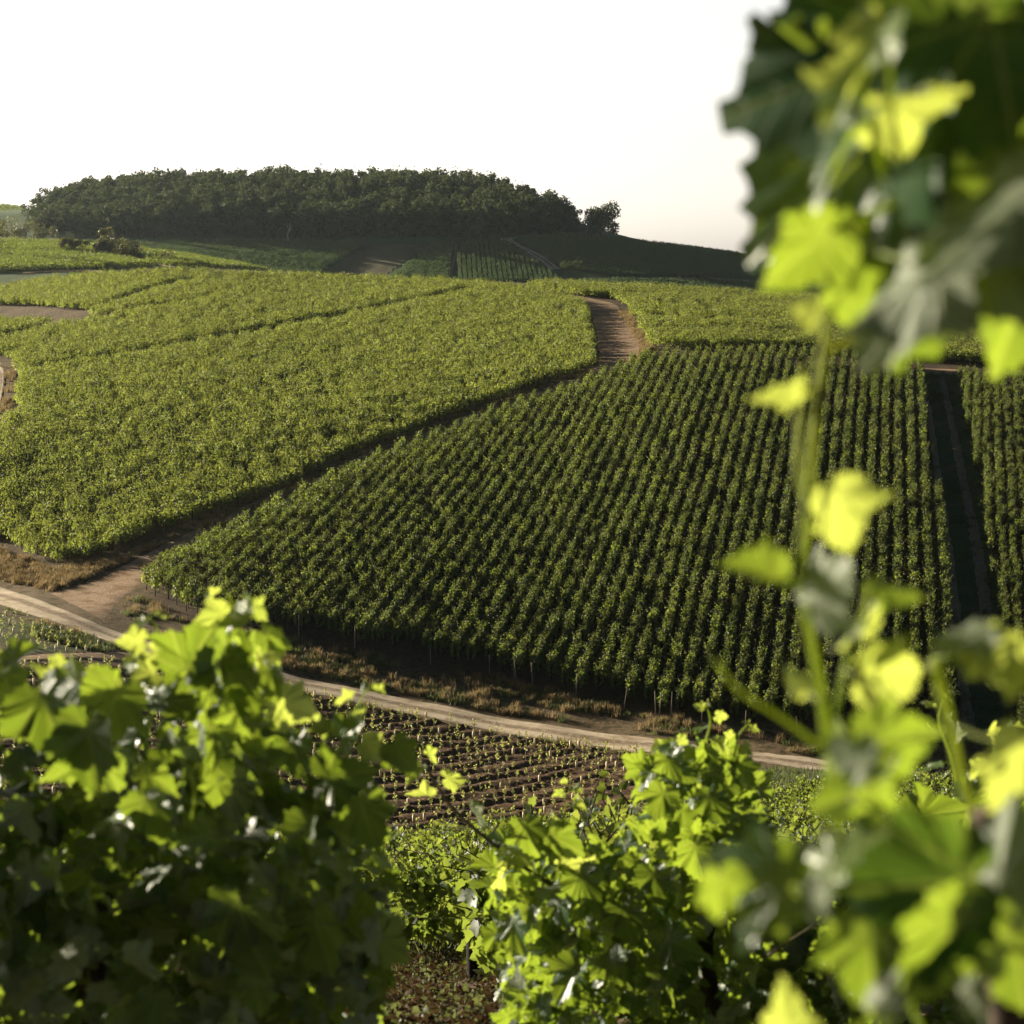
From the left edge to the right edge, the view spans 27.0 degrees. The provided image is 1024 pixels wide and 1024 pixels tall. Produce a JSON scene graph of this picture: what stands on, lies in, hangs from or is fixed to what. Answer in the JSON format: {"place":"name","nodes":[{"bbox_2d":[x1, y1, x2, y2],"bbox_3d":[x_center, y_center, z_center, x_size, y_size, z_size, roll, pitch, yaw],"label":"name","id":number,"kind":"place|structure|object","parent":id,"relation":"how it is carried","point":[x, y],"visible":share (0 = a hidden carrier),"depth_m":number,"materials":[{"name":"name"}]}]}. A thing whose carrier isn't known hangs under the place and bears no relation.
{"place":"outdoors","nodes":[
{"label":"outdoors","id":0,"kind":"place"},
{"bbox_2d":[0,362,4,404],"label":"path","id":1,"kind":"structure","parent":0,"point":[2,370],"depth_m":199.17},
{"bbox_2d":[23,269,101,273],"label":"track","id":2,"kind":"structure","parent":0,"point":[81,270],"depth_m":367.66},
{"bbox_2d":[22,652,128,661],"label":"path","id":3,"kind":"structure","parent":0,"point":[119,656],"depth_m":106.90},
{"bbox_2d":[0,660,649,835],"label":"ploughed field","id":4,"kind":"structure","parent":0,"point":[448,749],"depth_m":92.17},
{"bbox_2d":[52,365,611,621],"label":"track","id":5,"kind":"structure","parent":0,"point":[99,598],"depth_m":133.66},
{"bbox_2d":[322,244,426,274],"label":"fallow field","id":6,"kind":"structure","parent":0,"point":[379,258],"depth_m":595.67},
{"bbox_2d":[0,0,784,251],"label":"sky","id":7,"kind":"structure","parent":0,"point":[595,103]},
{"bbox_2d":[0,586,936,776],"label":"road","id":8,"kind":"structure","parent":0,"point":[30,605],"depth_m":109.31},
{"bbox_2d":[0,207,1023,1023],"bbox_3d":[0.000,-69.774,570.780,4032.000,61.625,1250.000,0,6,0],"label":"ground","id":9,"kind":"structure","parent":0,"point":[414,665],"depth_m":133.90,"materials":[{"name":"soil"}]},
{"bbox_2d":[0,217,8,253],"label":"bush","id":10,"kind":"object","parent":9,"relation":"on","point":[2,232],"visible":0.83,"depth_m":397.37,"materials":[{"name":"green plant"}]},
{"bbox_2d":[0,215,19,238],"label":"shrub","id":11,"kind":"object","parent":9,"relation":"on","point":[9,233],"visible":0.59,"depth_m":607.01,"materials":[{"name":"green plant"}]},
{"bbox_2d":[9,219,38,238],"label":"shrub","id":12,"kind":"object","parent":9,"relation":"on","point":[24,229],"visible":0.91,"depth_m":606.17,"materials":[{"name":"green plant"}]},
{"bbox_2d":[31,222,57,239],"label":"shrub","id":13,"kind":"object","parent":9,"relation":"on","point":[39,234],"visible":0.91,"depth_m":605.87,"materials":[{"name":"green plant"}]},
{"bbox_2d":[66,236,79,250],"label":"bush","id":14,"kind":"object","parent":9,"relation":"on","point":[72,244],"visible":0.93,"depth_m":427.97,"materials":[{"name":"green plant"}]},
{"bbox_2d":[75,239,89,252],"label":"bush","id":15,"kind":"object","parent":9,"relation":"on","point":[79,241],"visible":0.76,"depth_m":428.01,"materials":[{"name":"green plant"}]},
{"bbox_2d":[92,227,118,254],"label":"bush","id":16,"kind":"object","parent":9,"relation":"on","point":[102,244],"visible":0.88,"depth_m":425.57,"materials":[{"name":"green plant"}]},
{"bbox_2d":[110,236,147,258],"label":"bush","id":17,"kind":"object","parent":9,"relation":"on","point":[133,251],"visible":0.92,"depth_m":422.97,"materials":[{"name":"green plant"}]},
{"bbox_2d":[171,574,182,604],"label":"grapevine","id":18,"kind":"object","parent":9,"relation":"on","point":[178,589],"visible":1,"depth_m":125.57,"materials":[{"name":"green plant"}]},
{"bbox_2d":[180,587,192,610],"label":"grapevine","id":19,"kind":"object","parent":9,"relation":"on","point":[184,593],"visible":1,"depth_m":124.07,"materials":[{"name":"green plant"}]},
{"bbox_2d":[176,574,198,605],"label":"grapevine","id":20,"kind":"object","parent":9,"relation":"on","point":[193,584],"visible":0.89,"depth_m":125.53,"materials":[{"name":"green plant"}]},
{"bbox_2d":[193,586,202,613],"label":"grapevine","id":21,"kind":"object","parent":9,"relation":"on","point":[198,599],"visible":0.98,"depth_m":123.55,"materials":[{"name":"green plant"}]},
{"bbox_2d":[0,587,419,1023],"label":"grapevine","id":22,"kind":"object","parent":9,"relation":"on","point":[300,924],"visible":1,"depth_m":3.27,"materials":[{"name":"green plant"}]},
{"bbox_2d":[271,593,282,621],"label":"grapevine","id":23,"kind":"object","parent":9,"relation":"on","point":[276,598],"visible":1,"depth_m":123.38,"materials":[{"name":"green plant"}]},
{"bbox_2d":[281,602,293,629],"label":"grapevine","id":24,"kind":"object","parent":9,"relation":"on","point":[286,613],"visible":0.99,"depth_m":122.00,"materials":[{"name":"green plant"}]},
{"bbox_2d":[283,602,307,630],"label":"grapevine","id":25,"kind":"object","parent":9,"relation":"on","point":[295,619],"visible":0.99,"depth_m":121.35,"materials":[{"name":"green plant"}]},
{"bbox_2d":[25,163,584,238],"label":"forest","id":26,"kind":"object","parent":9,"relation":"on","point":[269,198],"visible":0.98,"depth_m":645.47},
{"bbox_2d":[302,595,314,626],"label":"grapevine","id":27,"kind":"object","parent":9,"relation":"on","point":[309,606],"visible":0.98,"depth_m":123.03,"materials":[{"name":"green plant"}]},
{"bbox_2d":[308,606,325,633],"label":"grapevine","id":28,"kind":"object","parent":9,"relation":"on","point":[320,615],"visible":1,"depth_m":121.98,"materials":[{"name":"green plant"}]},
{"bbox_2d":[0,608,649,835],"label":"young vineyard","id":29,"kind":"object","parent":9,"relation":"on","point":[362,727],"visible":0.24,"depth_m":101.14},
{"bbox_2d":[327,603,338,637],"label":"grapevine","id":30,"kind":"object","parent":9,"relation":"on","point":[334,620],"visible":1,"depth_m":121.35,"materials":[{"name":"green plant"}]},
{"bbox_2d":[337,615,349,642],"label":"grapevine","id":31,"kind":"object","parent":9,"relation":"on","point":[343,626],"visible":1,"depth_m":120.59,"materials":[{"name":"green plant"}]},
{"bbox_2d":[342,608,356,638],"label":"grapevine","id":32,"kind":"object","parent":9,"relation":"on","point":[351,615],"visible":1,"depth_m":121.53,"materials":[{"name":"green plant"}]},
{"bbox_2d":[356,616,370,646],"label":"grapevine","id":33,"kind":"object","parent":9,"relation":"on","point":[364,632],"visible":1,"depth_m":120.07,"materials":[{"name":"green plant"}]},
{"bbox_2d":[356,608,370,643],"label":"grapevine","id":34,"kind":"object","parent":9,"relation":"on","point":[368,620],"visible":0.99,"depth_m":120.74,"materials":[{"name":"green plant"}]},
{"bbox_2d":[361,619,384,648],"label":"grapevine","id":35,"kind":"object","parent":9,"relation":"on","point":[374,628],"visible":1,"depth_m":119.92,"materials":[{"name":"green plant"}]},
{"bbox_2d":[375,614,385,644],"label":"grapevine","id":36,"kind":"object","parent":9,"relation":"on","point":[382,633],"visible":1,"depth_m":120.62,"materials":[{"name":"green plant"}]},
{"bbox_2d":[378,610,397,639],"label":"grapevine","id":37,"kind":"object","parent":9,"relation":"on","point":[387,624],"visible":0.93,"depth_m":121.51,"materials":[{"name":"green plant"}]},
{"bbox_2d":[362,839,417,910],"bbox_3d":[-1.884,4.896,27.304,1.486,1.824,0.975,2,7,15],"label":"grapevine","id":38,"kind":"object","parent":9,"relation":"on","point":[412,856],"visible":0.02,"depth_m":27.16,"materials":[{"name":"green plant"}]},
{"bbox_2d":[357,823,424,948],"bbox_3d":[-1.796,4.332,23.893,1.652,1.722,0.978,0,6,-4],"label":"grapevine","id":39,"kind":"object","parent":9,"relation":"on","point":[412,901],"visible":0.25,"depth_m":23.67,"materials":[{"name":"green plant"}]},
{"bbox_2d":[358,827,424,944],"bbox_3d":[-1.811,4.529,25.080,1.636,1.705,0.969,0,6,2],"label":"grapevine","id":40,"kind":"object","parent":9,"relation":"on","point":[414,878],"visible":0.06,"depth_m":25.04,"materials":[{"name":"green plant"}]},
{"bbox_2d":[389,623,398,647],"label":"grapevine","id":41,"kind":"object","parent":9,"relation":"on","point":[396,637],"visible":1,"depth_m":120.11,"materials":[{"name":"green plant"}]},
{"bbox_2d":[392,617,405,643],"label":"grapevine","id":42,"kind":"object","parent":9,"relation":"on","point":[399,622],"visible":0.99,"depth_m":120.84,"materials":[{"name":"green plant"}]},
{"bbox_2d":[391,822,421,918],"bbox_3d":[-1.785,5.107,28.681,1.273,1.866,1.303,-1,6,-5],"label":"grapevine","id":43,"kind":"object","parent":9,"relation":"on","point":[401,829],"visible":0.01,"depth_m":28.66,"materials":[{"name":"green plant"}]},
{"bbox_2d":[395,616,420,647],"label":"grapevine","id":44,"kind":"object","parent":9,"relation":"on","point":[410,633],"visible":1,"depth_m":120.43,"materials":[{"name":"green plant"}]},
{"bbox_2d":[0,310,820,755],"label":"dry grass","id":45,"kind":"structure","parent":9,"relation":"on","point":[38,574],"depth_m":118.22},
{"bbox_2d":[411,612,421,645],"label":"grapevine","id":46,"kind":"object","parent":9,"relation":"on","point":[418,632],"visible":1,"depth_m":120.85,"materials":[{"name":"green plant"}]},
{"bbox_2d":[387,830,449,940],"bbox_3d":[-1.564,5.366,29.853,1.742,1.816,1.032,-1,7,-11],"label":"grapevine","id":47,"kind":"object","parent":9,"relation":"on","point":[432,836],"visible":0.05,"depth_m":29.80,"materials":[{"name":"green plant"}]},
{"bbox_2d":[383,828,457,864],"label":"grapevine","id":48,"kind":"object","parent":9,"relation":"on","point":[420,857],"visible":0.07,"depth_m":32.16,"materials":[{"name":"green plant"}]},
{"bbox_2d":[386,838,456,953],"bbox_3d":[-1.158,4.813,26.265,1.036,1.517,1.059,-2,7,-21],"label":"grapevine","id":49,"kind":"object","parent":9,"relation":"on","point":[427,907],"visible":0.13,"depth_m":26.14,"materials":[{"name":"green plant"}]},
{"bbox_2d":[421,628,431,655],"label":"grapevine","id":50,"kind":"object","parent":9,"relation":"on","point":[427,641],"visible":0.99,"depth_m":119.47,"materials":[{"name":"green plant"}]},
{"bbox_2d":[363,819,490,955],"bbox_3d":[-0.863,4.526,25.180,1.734,1.808,1.027,-2,7,-20],"label":"grapevine","id":51,"kind":"object","parent":9,"relation":"on","point":[432,927],"visible":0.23,"depth_m":24.89,"materials":[{"name":"green plant"}]},
{"bbox_2d":[405,819,452,843],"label":"grapevine","id":52,"kind":"object","parent":9,"relation":"on","point":[417,833],"visible":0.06,"depth_m":53.48,"materials":[{"name":"green plant"}]},
{"bbox_2d":[424,625,449,659],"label":"grapevine","id":53,"kind":"object","parent":9,"relation":"on","point":[436,638],"visible":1,"depth_m":118.84,"materials":[{"name":"green plant"}]},
{"bbox_2d":[415,830,479,943],"bbox_3d":[-0.367,4.430,24.063,1.308,1.605,0.858,2,7,18],"label":"grapevine","id":54,"kind":"object","parent":9,"relation":"on","point":[454,926],"visible":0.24,"depth_m":23.84,"materials":[{"name":"green plant"}]},
{"bbox_2d":[421,822,490,860],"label":"grapevine","id":55,"kind":"object","parent":9,"relation":"on","point":[479,840],"visible":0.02,"depth_m":32.32,"materials":[{"name":"green plant"}]},
{"bbox_2d":[450,632,463,663],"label":"grapevine","id":56,"kind":"object","parent":9,"relation":"on","point":[453,644],"visible":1,"depth_m":118.34,"materials":[{"name":"green plant"}]},
{"bbox_2d":[422,825,505,946],"bbox_3d":[-0.389,4.913,27.669,1.669,1.874,1.123,-1,6,-7],"label":"grapevine","id":57,"kind":"object","parent":9,"relation":"on","point":[465,838],"visible":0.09,"depth_m":27.30,"materials":[{"name":"green plant"}]},
{"bbox_2d":[465,926,481,981],"bbox_3d":[-0.368,4.420,20.622,0.164,0.843,0.151,0,6,0],"label":"vineyard post","id":58,"kind":"object","parent":9,"relation":"on","point":[471,965],"visible":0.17,"depth_m":20.55,"materials":[{"name":"brown wood"}]},
{"bbox_2d":[465,637,481,665],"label":"grapevine","id":59,"kind":"object","parent":9,"relation":"on","point":[470,643],"visible":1,"depth_m":118.09,"materials":[{"name":"green plant"}]},
{"bbox_2d":[338,939,629,1023],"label":"leaf litter","id":60,"kind":"object","parent":9,"relation":"on","point":[447,1002],"visible":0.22,"depth_m":15.93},
{"bbox_2d":[484,641,495,665],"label":"grapevine","id":61,"kind":"object","parent":9,"relation":"on","point":[490,646],"visible":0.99,"depth_m":118.28,"materials":[{"name":"green plant"}]},
{"bbox_2d":[484,632,497,661],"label":"grapevine","id":62,"kind":"object","parent":9,"relation":"on","point":[493,638],"visible":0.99,"depth_m":119.03,"materials":[{"name":"green plant"}]},
{"bbox_2d":[496,638,511,670],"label":"grapevine","id":63,"kind":"object","parent":9,"relation":"on","point":[502,650],"visible":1,"depth_m":117.58,"materials":[{"name":"green plant"}]},
{"bbox_2d":[497,628,514,661],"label":"grapevine","id":64,"kind":"object","parent":9,"relation":"on","point":[508,639],"visible":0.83,"depth_m":119.28,"materials":[{"name":"green plant"}]},
{"bbox_2d":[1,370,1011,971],"bbox_3d":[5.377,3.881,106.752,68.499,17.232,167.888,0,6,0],"label":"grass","id":65,"kind":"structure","parent":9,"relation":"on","point":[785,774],"depth_m":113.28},
{"bbox_2d":[0,202,1023,1018],"bbox_3d":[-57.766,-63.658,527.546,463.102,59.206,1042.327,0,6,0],"label":"vineyard","id":66,"kind":"object","parent":9,"relation":"on","point":[504,322],"visible":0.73,"depth_m":162.21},
{"bbox_2d":[509,645,526,677],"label":"grapevine","id":67,"kind":"object","parent":9,"relation":"on","point":[519,651],"visible":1,"depth_m":116.63,"materials":[{"name":"green plant"}]},
{"bbox_2d":[525,645,541,672],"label":"grapevine","id":68,"kind":"object","parent":9,"relation":"on","point":[536,653],"visible":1,"depth_m":116.82,"materials":[{"name":"green plant"}]},
{"bbox_2d":[529,652,544,679],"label":"grapevine","id":69,"kind":"object","parent":9,"relation":"on","point":[534,659],"visible":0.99,"depth_m":116.42,"materials":[{"name":"green plant"}]},
{"bbox_2d":[544,649,557,682],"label":"grapevine","id":70,"kind":"object","parent":9,"relation":"on","point":[552,662],"visible":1,"depth_m":116.11,"materials":[{"name":"green plant"}]},
{"bbox_2d":[557,661,571,687],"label":"grapevine","id":71,"kind":"object","parent":9,"relation":"on","point":[564,669],"visible":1,"depth_m":115.25,"materials":[{"name":"green plant"}]},
{"bbox_2d":[559,258,581,269],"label":"bush","id":72,"kind":"object","parent":9,"relation":"on","point":[568,265],"visible":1,"depth_m":585.42,"materials":[{"name":"green plant"}]},
{"bbox_2d":[573,667,585,694],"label":"grapevine","id":73,"kind":"object","parent":9,"relation":"on","point":[580,675],"visible":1,"depth_m":114.28,"materials":[{"name":"green plant"}]},
{"bbox_2d":[574,655,588,689],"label":"grapevine","id":74,"kind":"object","parent":9,"relation":"on","point":[579,663],"visible":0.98,"depth_m":115.14,"materials":[{"name":"green plant"}]},
{"bbox_2d":[577,200,620,235],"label":"oak tree","id":75,"kind":"object","parent":9,"relation":"on","point":[597,218],"visible":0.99,"depth_m":644.50,"materials":[{"name":"green plant"}]},
{"bbox_2d":[593,661,609,692],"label":"grapevine","id":76,"kind":"object","parent":9,"relation":"on","point":[601,677],"visible":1,"depth_m":114.71,"materials":[{"name":"green plant"}]},
{"bbox_2d":[606,664,625,696],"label":"grapevine","id":77,"kind":"object","parent":9,"relation":"on","point":[615,676],"visible":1,"depth_m":114.36,"materials":[{"name":"green plant"}]},
{"bbox_2d":[607,662,625,692],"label":"grapevine","id":78,"kind":"object","parent":9,"relation":"on","point":[622,671],"visible":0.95,"depth_m":115.15,"materials":[{"name":"green plant"}]},
{"bbox_2d":[404,698,840,1023],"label":"grapevine","id":79,"kind":"object","parent":9,"relation":"on","point":[625,889],"visible":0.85,"depth_m":5.23,"materials":[{"name":"green plant"}]},
{"bbox_2d":[623,672,638,703],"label":"grapevine","id":80,"kind":"object","parent":9,"relation":"on","point":[631,685],"visible":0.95,"depth_m":113.18,"materials":[{"name":"green plant"}]},
{"bbox_2d":[626,669,642,700],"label":"grapevine","id":81,"kind":"object","parent":9,"relation":"on","point":[633,675],"visible":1,"depth_m":113.81,"materials":[{"name":"green plant"}]},
{"bbox_2d":[643,674,653,706],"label":"grapevine","id":82,"kind":"object","parent":9,"relation":"on","point":[647,686],"visible":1,"depth_m":112.83,"materials":[{"name":"green plant"}]},
{"bbox_2d":[643,668,659,700],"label":"grapevine","id":83,"kind":"object","parent":9,"relation":"on","point":[647,681],"visible":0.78,"depth_m":113.85,"materials":[{"name":"green plant"}]},
{"bbox_2d":[654,671,669,702],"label":"grapevine","id":84,"kind":"object","parent":9,"relation":"on","point":[664,682],"visible":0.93,"depth_m":112.67,"materials":[{"name":"green plant"}]},
{"bbox_2d":[656,685,669,712],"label":"grapevine","id":85,"kind":"object","parent":9,"relation":"on","point":[665,694],"visible":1,"depth_m":111.68,"materials":[{"name":"green plant"}]},
{"bbox_2d":[674,686,688,713],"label":"grapevine","id":86,"kind":"object","parent":9,"relation":"on","point":[681,693],"visible":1,"depth_m":111.51,"materials":[{"name":"green plant"}]},
{"bbox_2d":[673,676,690,707],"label":"grapevine","id":87,"kind":"object","parent":9,"relation":"on","point":[685,686],"visible":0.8,"depth_m":112.75,"materials":[{"name":"green plant"}]},
{"bbox_2d":[690,686,704,716],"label":"grapevine","id":88,"kind":"object","parent":9,"relation":"on","point":[699,694],"visible":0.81,"depth_m":111.37,"materials":[{"name":"green plant"}]},
{"bbox_2d":[690,677,705,710],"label":"grapevine","id":89,"kind":"object","parent":9,"relation":"on","point":[695,686],"visible":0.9,"depth_m":112.22,"materials":[{"name":"green plant"}]},
{"bbox_2d":[710,689,729,715],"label":"grapevine","id":90,"kind":"object","parent":9,"relation":"on","point":[714,695],"visible":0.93,"depth_m":110.76,"materials":[{"name":"green plant"}]},
{"bbox_2d":[729,697,743,723],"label":"grapevine","id":91,"kind":"object","parent":9,"relation":"on","point":[733,703],"visible":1,"depth_m":110.42,"materials":[{"name":"green plant"}]},
{"bbox_2d":[742,679,759,707],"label":"grapevine","id":92,"kind":"object","parent":9,"relation":"on","point":[750,693],"visible":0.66,"depth_m":111.63,"materials":[{"name":"green plant"}]},
{"bbox_2d":[747,697,758,723],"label":"grapevine","id":93,"kind":"object","parent":9,"relation":"on","point":[753,709],"visible":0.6,"depth_m":110.23,"materials":[{"name":"green plant"}]},
{"bbox_2d":[761,685,776,722],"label":"grapevine","id":94,"kind":"object","parent":9,"relation":"on","point":[769,697],"visible":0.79,"depth_m":110.75,"materials":[{"name":"green plant"}]},
{"bbox_2d":[768,797,799,815],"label":"grapevine","id":95,"kind":"object","parent":9,"relation":"on","point":[781,804],"visible":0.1,"depth_m":57.32,"materials":[{"name":"green plant"}]},
{"bbox_2d":[769,798,809,823],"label":"grapevine","id":96,"kind":"object","parent":9,"relation":"on","point":[784,812],"visible":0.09,"depth_m":55.14,"materials":[{"name":"green plant"}]},
{"bbox_2d":[782,699,797,726],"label":"grapevine","id":97,"kind":"object","parent":9,"relation":"on","point":[790,711],"visible":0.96,"depth_m":109.96,"materials":[{"name":"green plant"}]},
{"bbox_2d":[770,801,819,826],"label":"grapevine","id":98,"kind":"object","parent":9,"relation":"on","point":[805,815],"visible":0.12,"depth_m":53.78,"materials":[{"name":"green plant"}]},
{"bbox_2d":[778,808,817,826],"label":"grapevine","id":99,"kind":"object","parent":9,"relation":"on","point":[788,822],"visible":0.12,"depth_m":52.73,"materials":[{"name":"green plant"}]},
{"bbox_2d":[798,698,815,726],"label":"grapevine","id":100,"kind":"object","parent":9,"relation":"on","point":[803,703],"visible":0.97,"depth_m":110.10,"materials":[{"name":"green plant"}]},
{"bbox_2d":[695,0,1023,1023],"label":"grapevine","id":101,"kind":"object","parent":9,"relation":"on","point":[883,174],"visible":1,"depth_m":1.09,"materials":[{"name":"green plant"}]},
{"bbox_2d":[767,698,1023,1023],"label":"grapevine","id":102,"kind":"object","parent":9,"relation":"on","point":[946,1009],"visible":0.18,"depth_m":4.78,"materials":[{"name":"green plant"}]},
{"bbox_2d":[506,238,559,268],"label":"track","id":103,"kind":"structure","parent":0,"point":[545,261],"depth_m":602.80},
{"bbox_2d":[564,294,639,369],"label":"track","id":104,"kind":"structure","parent":0,"point":[616,341],"depth_m":215.55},
{"bbox_2d":[914,367,963,373],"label":"path","id":105,"kind":"structure","parent":0,"point":[948,371],"depth_m":189.78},
{"bbox_2d":[924,377,978,738],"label":"track","id":106,"kind":"structure","parent":0,"point":[960,670],"depth_m":127.45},
{"bbox_2d":[938,376,993,620],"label":"track","id":107,"kind":"structure","parent":0,"point":[980,569],"depth_m":141.73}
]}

